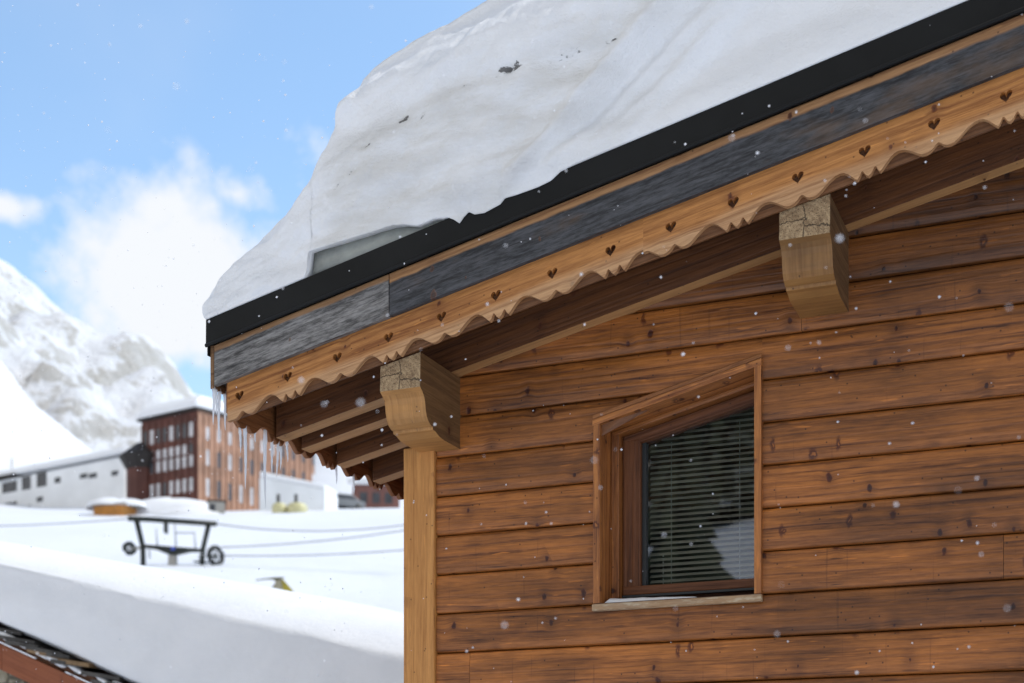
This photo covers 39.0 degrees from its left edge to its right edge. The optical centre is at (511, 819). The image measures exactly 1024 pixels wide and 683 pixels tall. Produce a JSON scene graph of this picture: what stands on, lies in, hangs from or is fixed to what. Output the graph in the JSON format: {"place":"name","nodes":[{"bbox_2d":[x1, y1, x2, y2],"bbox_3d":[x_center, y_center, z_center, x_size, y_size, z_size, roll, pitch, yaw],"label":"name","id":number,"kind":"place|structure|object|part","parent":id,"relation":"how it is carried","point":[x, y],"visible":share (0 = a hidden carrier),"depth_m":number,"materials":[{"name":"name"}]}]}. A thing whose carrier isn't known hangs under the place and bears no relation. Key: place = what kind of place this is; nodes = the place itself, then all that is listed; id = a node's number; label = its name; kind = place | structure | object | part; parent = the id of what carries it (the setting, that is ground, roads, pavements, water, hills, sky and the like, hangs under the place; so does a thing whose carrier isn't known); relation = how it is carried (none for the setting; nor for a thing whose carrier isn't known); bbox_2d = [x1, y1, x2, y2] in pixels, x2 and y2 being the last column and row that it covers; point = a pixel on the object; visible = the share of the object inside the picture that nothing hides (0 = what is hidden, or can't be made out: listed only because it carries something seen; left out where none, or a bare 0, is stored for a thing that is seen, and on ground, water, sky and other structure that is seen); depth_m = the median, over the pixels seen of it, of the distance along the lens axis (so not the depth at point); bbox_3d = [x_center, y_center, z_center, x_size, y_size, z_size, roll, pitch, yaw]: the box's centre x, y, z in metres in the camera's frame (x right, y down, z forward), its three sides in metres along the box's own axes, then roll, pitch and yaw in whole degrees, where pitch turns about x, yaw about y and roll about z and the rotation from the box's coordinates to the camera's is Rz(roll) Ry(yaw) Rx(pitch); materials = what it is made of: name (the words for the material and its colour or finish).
{"place":"outdoors","nodes":[
{"label":"outdoors","id":0,"kind":"place"},
{"bbox_2d":[0,361,92,470],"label":"snow slope","id":1,"kind":"structure","parent":0,"point":[26,439],"depth_m":217.16,"materials":[{"name":"white snow"}]},
{"bbox_2d":[0,259,197,451],"bbox_3d":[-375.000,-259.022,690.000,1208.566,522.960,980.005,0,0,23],"label":"mountain","id":2,"kind":"structure","parent":0,"point":[119,401],"depth_m":577.33,"materials":[{"name":"white snow"}]},
{"bbox_2d":[136,395,226,418],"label":"roof snow","id":3,"kind":"structure","parent":0,"point":[204,402],"depth_m":141.32,"materials":[{"name":"white snow"}]},
{"bbox_2d":[0,541,403,682],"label":"roof snow","id":4,"kind":"structure","parent":0,"point":[128,605],"depth_m":11.58,"materials":[{"name":"white snow"}]},
{"bbox_2d":[0,454,403,682],"bbox_3d":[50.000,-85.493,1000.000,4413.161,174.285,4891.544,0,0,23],"label":"snow field","id":5,"kind":"structure","parent":0,"point":[373,579],"depth_m":91.95,"materials":[{"name":"white snow"}]},
{"bbox_2d":[0,458,125,506],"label":"white building","id":6,"kind":"structure","parent":5,"relation":"on","point":[83,485],"depth_m":154.92,"materials":[{"name":"paint"}]},
{"bbox_2d":[2,481,16,493],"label":"window","id":7,"kind":"structure","parent":6,"relation":"in","point":[7,487],"depth_m":160.00,"materials":[{"name":"grey glass"}]},
{"bbox_2d":[22,476,30,489],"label":"window","id":8,"kind":"structure","parent":6,"relation":"in","point":[26,481],"depth_m":158.44,"materials":[{"name":"grey glass"}]},
{"bbox_2d":[37,472,46,487],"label":"window","id":9,"kind":"structure","parent":6,"relation":"in","point":[41,477],"depth_m":157.07,"materials":[{"name":"grey glass"}]},
{"bbox_2d":[54,477,60,482],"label":"window","id":10,"kind":"structure","parent":6,"relation":"in","point":[58,479],"depth_m":155.68,"materials":[{"name":"grey glass"}]},
{"bbox_2d":[0,446,131,475],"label":"roof snow","id":11,"kind":"structure","parent":6,"relation":"on","point":[103,455],"depth_m":154.63,"materials":[{"name":"white snow"}]},
{"bbox_2d":[80,473,86,478],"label":"window","id":12,"kind":"structure","parent":6,"relation":"in","point":[84,475],"depth_m":153.45,"materials":[{"name":"grey glass"}]},
{"bbox_2d":[89,472,96,478],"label":"window","id":13,"kind":"structure","parent":6,"relation":"in","point":[92,475],"depth_m":152.67,"materials":[{"name":"grey glass"}]},
{"bbox_2d":[111,470,117,475],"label":"window","id":14,"kind":"structure","parent":6,"relation":"in","point":[113,473],"depth_m":150.89,"materials":[{"name":"grey glass"}]},
{"bbox_2d":[0,623,130,682],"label":"neighbour chalet","id":15,"kind":"object","parent":5,"relation":"on","point":[18,666],"visible":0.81,"depth_m":12.06,"materials":[{"name":"wood"}]},
{"bbox_2d":[91,502,139,515],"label":"hut","id":16,"kind":"object","parent":5,"relation":"on","point":[117,509],"visible":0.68,"depth_m":119.93,"materials":[{"name":"wood"}]},
{"bbox_2d":[86,497,146,510],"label":"snow bank","id":17,"kind":"structure","parent":16,"relation":"on","point":[111,500],"depth_m":119.73,"materials":[{"name":"white snow"}]},
{"bbox_2d":[136,497,207,513],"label":"snow bank","id":18,"kind":"structure","parent":5,"relation":"on","point":[156,505],"depth_m":121.54,"materials":[{"name":"white snow"}]},
{"bbox_2d":[153,507,220,515],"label":"snow bank","id":19,"kind":"structure","parent":5,"relation":"on","point":[184,511],"depth_m":118.04,"materials":[{"name":"white snow"}]},
{"bbox_2d":[0,516,403,565],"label":"ski lift","id":20,"kind":"object","parent":5,"relation":"on","point":[172,552],"visible":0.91,"depth_m":74.87,"materials":[{"name":"black metal"}]},
{"bbox_2d":[118,406,314,510],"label":"lodge","id":21,"kind":"structure","parent":5,"relation":"on","point":[191,431],"depth_m":142.61,"materials":[{"name":"brown wood"}]},
{"bbox_2d":[144,431,146,445],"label":"window","id":22,"kind":"structure","parent":21,"relation":"in","point":[145,433],"depth_m":143.84,"materials":[{"name":"grey glass"}]},
{"bbox_2d":[150,430,153,444],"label":"window","id":23,"kind":"structure","parent":21,"relation":"in","point":[151,431],"depth_m":143.39,"materials":[{"name":"white glass"}]},
{"bbox_2d":[150,462,153,473],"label":"window","id":24,"kind":"structure","parent":21,"relation":"in","point":[152,464],"depth_m":143.32,"materials":[{"name":"black glass"}]},
{"bbox_2d":[150,484,153,497],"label":"window","id":25,"kind":"structure","parent":21,"relation":"in","point":[151,486],"depth_m":143.35,"materials":[{"name":"grey glass"}]},
{"bbox_2d":[156,429,159,442],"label":"window","id":26,"kind":"structure","parent":21,"relation":"in","point":[157,430],"depth_m":142.86,"materials":[{"name":"grey glass"}]},
{"bbox_2d":[156,450,159,459],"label":"window","id":27,"kind":"structure","parent":21,"relation":"in","point":[157,451],"depth_m":142.93,"materials":[{"name":"white glass"}]},
{"bbox_2d":[156,461,159,472],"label":"window","id":28,"kind":"structure","parent":21,"relation":"in","point":[158,462],"depth_m":142.93,"materials":[{"name":"white glass"}]},
{"bbox_2d":[156,483,159,496],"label":"window","id":29,"kind":"structure","parent":21,"relation":"in","point":[157,485],"depth_m":142.86,"materials":[{"name":"grey glass"}]},
{"bbox_2d":[163,427,166,441],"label":"window","id":30,"kind":"structure","parent":21,"relation":"in","point":[164,429],"depth_m":142.34,"materials":[{"name":"grey glass"}]},
{"bbox_2d":[163,449,166,457],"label":"window","id":31,"kind":"structure","parent":21,"relation":"in","point":[164,450],"depth_m":142.37,"materials":[{"name":"white glass"}]},
{"bbox_2d":[163,460,166,471],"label":"window","id":32,"kind":"structure","parent":21,"relation":"in","point":[164,461],"depth_m":142.41,"materials":[{"name":"white glass"}]},
{"bbox_2d":[163,482,166,495],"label":"window","id":33,"kind":"structure","parent":21,"relation":"in","point":[165,483],"depth_m":142.39,"materials":[{"name":"grey glass"}]},
{"bbox_2d":[169,426,172,440],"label":"window","id":34,"kind":"structure","parent":21,"relation":"in","point":[171,427],"depth_m":141.94,"materials":[{"name":"white glass"}]},
{"bbox_2d":[169,447,172,456],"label":"window","id":35,"kind":"structure","parent":21,"relation":"in","point":[170,449],"depth_m":141.89,"materials":[{"name":"white glass"}]},
{"bbox_2d":[169,459,172,469],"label":"window","id":36,"kind":"structure","parent":21,"relation":"in","point":[170,460],"depth_m":141.92,"materials":[{"name":"white glass"}]},
{"bbox_2d":[169,481,172,494],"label":"window","id":37,"kind":"structure","parent":21,"relation":"in","point":[170,482],"depth_m":141.96,"materials":[{"name":"white glass"}]},
{"bbox_2d":[176,424,179,439],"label":"window","id":38,"kind":"structure","parent":21,"relation":"in","point":[177,426],"depth_m":141.40,"materials":[{"name":"grey glass"}]},
{"bbox_2d":[176,446,179,455],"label":"window","id":39,"kind":"structure","parent":21,"relation":"in","point":[178,447],"depth_m":141.42,"materials":[{"name":"white glass"}]},
{"bbox_2d":[176,457,179,468],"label":"window","id":40,"kind":"structure","parent":21,"relation":"in","point":[177,459],"depth_m":141.37,"materials":[{"name":"white glass"}]},
{"bbox_2d":[176,480,179,493],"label":"window","id":41,"kind":"structure","parent":21,"relation":"in","point":[177,481],"depth_m":141.44,"materials":[{"name":"white glass"}]},
{"bbox_2d":[183,423,185,437],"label":"window","id":42,"kind":"structure","parent":21,"relation":"in","point":[184,425],"depth_m":140.92,"materials":[{"name":"grey glass"}]},
{"bbox_2d":[183,456,185,467],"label":"window","id":43,"kind":"structure","parent":21,"relation":"in","point":[184,457],"depth_m":140.92,"materials":[{"name":"white glass"}]},
{"bbox_2d":[183,479,185,492],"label":"window","id":44,"kind":"structure","parent":21,"relation":"in","point":[184,480],"depth_m":140.92,"materials":[{"name":"white glass"}]},
{"bbox_2d":[189,422,192,436],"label":"window","id":45,"kind":"structure","parent":21,"relation":"in","point":[190,423],"depth_m":140.47,"materials":[{"name":"white glass"}]},
{"bbox_2d":[189,443,192,452],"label":"window","id":46,"kind":"structure","parent":21,"relation":"in","point":[190,445],"depth_m":140.41,"materials":[{"name":"grey glass"}]},
{"bbox_2d":[189,455,192,466],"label":"window","id":47,"kind":"structure","parent":21,"relation":"in","point":[190,456],"depth_m":140.47,"materials":[{"name":"white glass"}]},
{"bbox_2d":[189,477,192,490],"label":"window","id":48,"kind":"structure","parent":21,"relation":"in","point":[190,479],"depth_m":140.41,"materials":[{"name":"white glass"}]},
{"bbox_2d":[206,427,208,439],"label":"window","id":49,"kind":"structure","parent":21,"relation":"in","point":[207,428],"depth_m":140.78,"materials":[{"name":"white glass"}]},
{"bbox_2d":[206,450,208,465],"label":"window","id":50,"kind":"structure","parent":21,"relation":"in","point":[207,451],"depth_m":140.78,"materials":[{"name":"white glass"}]},
{"bbox_2d":[206,478,208,495],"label":"window","id":51,"kind":"structure","parent":21,"relation":"in","point":[207,480],"depth_m":140.78,"materials":[{"name":"white glass"}]},
{"bbox_2d":[217,452,219,467],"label":"window","id":52,"kind":"structure","parent":21,"relation":"in","point":[218,454],"depth_m":141.75,"materials":[{"name":"grey glass"}]},
{"bbox_2d":[217,481,219,498],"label":"window","id":53,"kind":"structure","parent":21,"relation":"in","point":[218,482],"depth_m":141.75,"materials":[{"name":"grey glass"}]},
{"bbox_2d":[229,455,230,469],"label":"window","id":54,"kind":"structure","parent":21,"relation":"in","point":[229,455],"depth_m":142.81,"materials":[{"name":"white glass"}]},
{"bbox_2d":[229,483,230,500],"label":"window","id":55,"kind":"structure","parent":21,"relation":"in","point":[229,483],"depth_m":142.83,"materials":[{"name":"grey glass"}]},
{"bbox_2d":[239,457,241,472],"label":"window","id":56,"kind":"structure","parent":21,"relation":"in","point":[240,459],"depth_m":143.77,"materials":[{"name":"grey glass"}]},
{"bbox_2d":[239,485,241,502],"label":"window","id":57,"kind":"structure","parent":21,"relation":"in","point":[240,487],"depth_m":143.77,"materials":[{"name":"white glass"}]},
{"bbox_2d":[250,438,252,449],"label":"window","id":58,"kind":"structure","parent":21,"relation":"in","point":[251,439],"depth_m":144.79,"materials":[{"name":"white glass"}]},
{"bbox_2d":[250,460,252,474],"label":"window","id":59,"kind":"structure","parent":21,"relation":"in","point":[251,461],"depth_m":144.79,"materials":[{"name":"grey glass"}]},
{"bbox_2d":[250,488,252,504],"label":"window","id":60,"kind":"structure","parent":21,"relation":"in","point":[251,489],"depth_m":144.79,"materials":[{"name":"white glass"}]},
{"bbox_2d":[207,500,225,513],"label":"utility box","id":61,"kind":"object","parent":5,"relation":"on","point":[218,506],"visible":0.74,"depth_m":118.77,"materials":[{"name":"stone"}]},
{"bbox_2d":[210,504,214,510],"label":"door","id":62,"kind":"structure","parent":61,"relation":"in","point":[212,506],"depth_m":118.64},
{"bbox_2d":[256,577,293,591],"bbox_3d":[-6.542,-6.373,39.975,1.138,0.718,0.650,0,0,0],"label":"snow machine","id":63,"kind":"object","parent":5,"relation":"on","point":[281,584],"visible":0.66,"depth_m":39.80,"materials":[{"name":"yellow paint"}]},
{"bbox_2d":[272,494,286,512],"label":"crash pad","id":64,"kind":"object","parent":5,"relation":"on","point":[278,507],"visible":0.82,"depth_m":129.48,"materials":[{"name":"yellow fabric"}]},
{"bbox_2d":[287,494,307,512],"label":"crash pad","id":65,"kind":"object","parent":5,"relation":"on","point":[295,506],"visible":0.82,"depth_m":129.25,"materials":[{"name":"yellow fabric"}]},
{"bbox_2d":[259,472,337,510],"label":"garage","id":66,"kind":"structure","parent":5,"relation":"on","point":[288,488],"depth_m":134.33,"materials":[{"name":"white paint"}]},
{"bbox_2d":[337,492,365,508],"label":"parked car","id":67,"kind":"object","parent":5,"relation":"on","point":[348,501],"visible":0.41,"depth_m":141.05,"materials":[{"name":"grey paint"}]},
{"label":"side window","id":68,"kind":"part","parent":67,"relation":"part of","materials":[{"name":"grey glass"}]},
{"bbox_2d":[348,476,398,507],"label":"house","id":69,"kind":"structure","parent":5,"relation":"on","point":[368,495],"depth_m":151.24,"materials":[{"name":"brown wood"}]},
{"bbox_2d":[360,492,366,502],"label":"window","id":70,"kind":"structure","parent":69,"relation":"in","point":[363,495],"depth_m":151.08,"materials":[{"name":"grey glass"}]},
{"bbox_2d":[372,492,379,502],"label":"window","id":71,"kind":"structure","parent":69,"relation":"in","point":[375,496],"depth_m":151.22,"materials":[{"name":"grey glass"}]},
{"bbox_2d":[385,493,391,503],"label":"window","id":72,"kind":"structure","parent":69,"relation":"in","point":[388,499],"depth_m":151.41,"materials":[{"name":"grey glass"}]},
{"bbox_2d":[205,0,1023,682],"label":"chalet","id":73,"kind":"object","parent":5,"relation":"on","point":[737,444],"visible":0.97,"depth_m":5.68,"materials":[{"name":"brown wood planks"},{"name":"light wood trim"},{"name":"glass"}]},
{"bbox_2d":[212,385,215,422],"bbox_3d":[-1.278,-1.775,6.199,0.016,0.169,0.017,0,0,23],"label":"icicle","id":74,"kind":"object","parent":73,"relation":"attached to","point":[213,396],"visible":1,"depth_m":6.20,"materials":[{"name":"white"}]},
{"bbox_2d":[215,389,217,412],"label":"icicle","id":75,"kind":"object","parent":73,"relation":"attached to","point":[216,399],"visible":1,"depth_m":6.21,"materials":[{"name":"white"}]},
{"bbox_2d":[217,389,220,437],"bbox_3d":[-1.262,-1.746,6.238,0.016,0.224,0.019,0,0,23],"label":"icicle","id":76,"kind":"object","parent":73,"relation":"attached to","point":[219,405],"visible":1,"depth_m":6.23,"materials":[{"name":"white"}]},
{"bbox_2d":[223,391,225,429],"bbox_3d":[-1.246,-1.773,6.276,0.016,0.171,0.017,0,0,23],"label":"icicle","id":77,"kind":"object","parent":73,"relation":"attached to","point":[224,399],"visible":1,"depth_m":6.27,"materials":[{"name":"white"}]},
{"bbox_2d":[238,428,241,452],"bbox_3d":[-1.186,-1.664,6.298,0.015,0.136,0.018,0,0,23],"label":"icicle","id":78,"kind":"object","parent":73,"relation":"attached to","point":[240,437],"visible":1,"depth_m":6.30,"materials":[{"name":"white"}]},
{"bbox_2d":[243,427,246,487],"bbox_3d":[-1.170,-1.596,6.336,0.018,0.297,0.021,0,0,23],"label":"icicle","id":79,"kind":"object","parent":73,"relation":"attached to","point":[245,445],"visible":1,"depth_m":6.33,"materials":[{"name":"white"}]},
{"bbox_2d":[263,429,266,506],"bbox_3d":[-1.107,-1.581,6.484,0.021,0.367,0.023,0,0,23],"label":"icicle","id":80,"kind":"object","parent":73,"relation":"attached to","point":[264,450],"visible":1,"depth_m":6.48,"materials":[{"name":"white"}]},
{"bbox_2d":[270,442,273,470],"bbox_3d":[-1.086,-1.648,6.535,0.016,0.170,0.017,0,0,23],"label":"icicle","id":81,"kind":"object","parent":73,"relation":"attached to","point":[271,445],"visible":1,"depth_m":6.53,"materials":[{"name":"white"}]},
{"bbox_2d":[276,442,279,476],"bbox_3d":[-1.066,-1.643,6.582,0.016,0.172,0.017,0,0,23],"label":"icicle","id":82,"kind":"object","parent":73,"relation":"attached to","point":[277,450],"visible":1,"depth_m":6.58,"materials":[{"name":"white"}]},
{"bbox_2d":[279,446,281,469],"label":"icicle","id":83,"kind":"object","parent":73,"relation":"attached to","point":[280,447],"visible":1,"depth_m":6.60,"materials":[{"name":"white"}]},
{"bbox_2d":[285,441,287,459],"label":"icicle","id":84,"kind":"object","parent":73,"relation":"attached to","point":[286,443],"visible":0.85,"depth_m":6.65,"materials":[{"name":"white"}]},
{"bbox_2d":[352,475,354,491],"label":"icicle","id":85,"kind":"object","parent":73,"relation":"attached to","point":[353,478],"visible":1,"depth_m":7.23,"materials":[{"name":"white"}]},
{"bbox_2d":[202,0,966,319],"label":"roof snow","id":86,"kind":"structure","parent":73,"relation":"on","point":[416,171],"depth_m":5.57,"materials":[{"name":"white snow"}]},
{"bbox_2d":[605,597,692,602],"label":"sill snow","id":87,"kind":"structure","parent":73,"relation":"on","point":[610,600],"depth_m":5.93,"materials":[{"name":"white snow"}]},
{"bbox_2d":[592,353,763,611],"bbox_3d":[0.715,-1.348,5.970,0.709,0.979,0.312,0,0,23],"label":"window","id":88,"kind":"structure","parent":73,"relation":"in","point":[620,507],"depth_m":6.03,"materials":[{"name":"wood"}]},
{"bbox_2d":[0,0,486,400],"label":"sky","id":89,"kind":"structure","parent":0,"point":[160,132],"materials":[{"name":"blue"}]},
{"bbox_2d":[0,1,1022,681],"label":"falling snow","id":90,"kind":"structure","parent":0,"point":[384,363],"depth_m":4.36,"materials":[{"name":"white snow"}]}
]}

